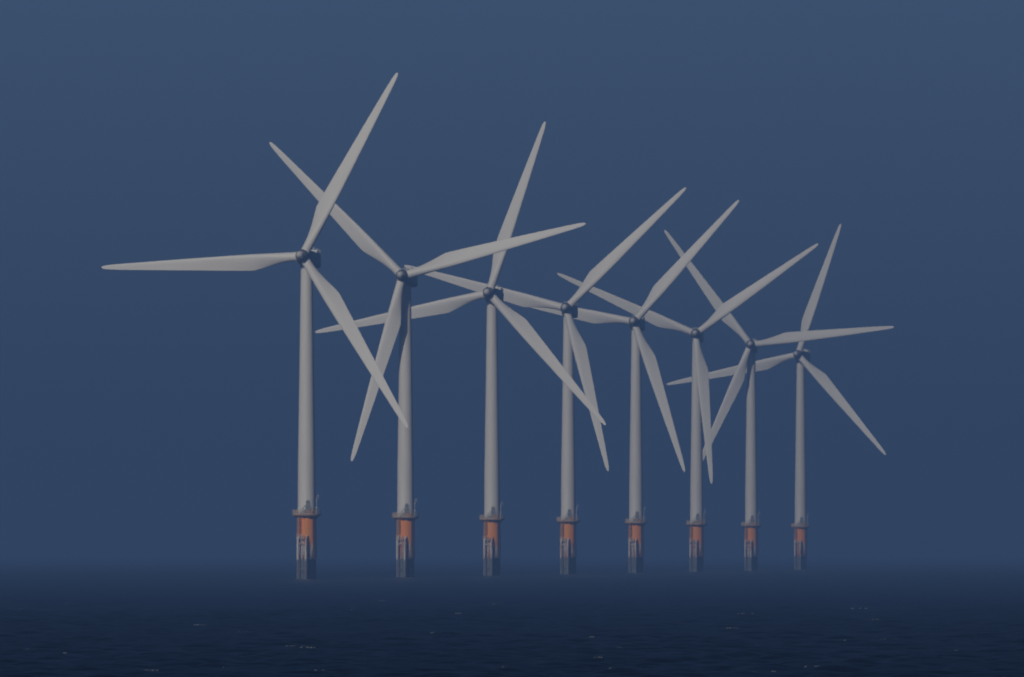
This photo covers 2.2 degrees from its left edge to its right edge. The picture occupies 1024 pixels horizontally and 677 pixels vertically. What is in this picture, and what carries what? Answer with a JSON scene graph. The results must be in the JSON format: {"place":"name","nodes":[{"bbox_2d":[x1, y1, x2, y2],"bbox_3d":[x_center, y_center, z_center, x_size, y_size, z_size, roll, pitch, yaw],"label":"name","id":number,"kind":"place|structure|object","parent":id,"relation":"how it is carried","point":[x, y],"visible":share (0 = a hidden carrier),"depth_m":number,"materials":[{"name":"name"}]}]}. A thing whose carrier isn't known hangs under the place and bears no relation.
{"place":"outdoors","nodes":[
{"label":"outdoors","id":0,"kind":"place"},
{"bbox_2d":[0,555,1023,676],"bbox_3d":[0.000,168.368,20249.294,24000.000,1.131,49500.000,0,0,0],"label":"sea","id":1,"kind":"structure","parent":0,"point":[542,616],"depth_m":2888.23,"materials":[{"name":"liquid"}]},
{"bbox_2d":[102,73,407,578],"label":"wind turbine","id":2,"kind":"object","parent":1,"relation":"in","point":[306,257],"visible":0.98,"depth_m":6997.67,"materials":[{"name":"white metal"}]},
{"bbox_2d":[269,142,585,576],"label":"wind turbine","id":3,"kind":"object","parent":1,"relation":"in","point":[398,317],"visible":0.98,"depth_m":7498.82,"materials":[{"name":"metal"}]},
{"bbox_2d":[315,122,605,575],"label":"wind turbine","id":4,"kind":"object","parent":1,"relation":"in","point":[492,295],"visible":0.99,"depth_m":8000.10,"materials":[{"name":"metal"}]},
{"bbox_2d":[19,600,983,671],"bbox_3d":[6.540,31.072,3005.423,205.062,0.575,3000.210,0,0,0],"label":"foam","id":5,"kind":"object","parent":1,"relation":"on","point":[459,613],"visible":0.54,"depth_m":2221.26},
{"bbox_2d":[404,187,685,573],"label":"wind turbine","id":6,"kind":"object","parent":1,"relation":"in","point":[573,346],"visible":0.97,"depth_m":8501.11,"materials":[{"name":"metal"}]},
{"bbox_2d":[530,200,738,572],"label":"wind turbine","id":7,"kind":"object","parent":1,"relation":"in","point":[639,343],"visible":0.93,"depth_m":9002.23,"materials":[{"name":"metal"}]},
{"bbox_2d":[557,243,817,571],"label":"wind turbine","id":8,"kind":"object","parent":1,"relation":"in","point":[700,416],"visible":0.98,"depth_m":9503.40,"materials":[{"name":"metal"}]},
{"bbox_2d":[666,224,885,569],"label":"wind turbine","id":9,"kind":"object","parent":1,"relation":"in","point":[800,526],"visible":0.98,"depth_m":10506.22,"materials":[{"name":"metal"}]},
{"bbox_2d":[664,230,893,570],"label":"wind turbine","id":10,"kind":"object","parent":1,"relation":"in","point":[750,525],"visible":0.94,"depth_m":10004.86,"materials":[{"name":"metal"}]},
{"bbox_2d":[0,0,1023,554],"label":"sky","id":11,"kind":"structure","parent":0,"point":[143,412],"materials":[{"name":"blue"}]}
]}

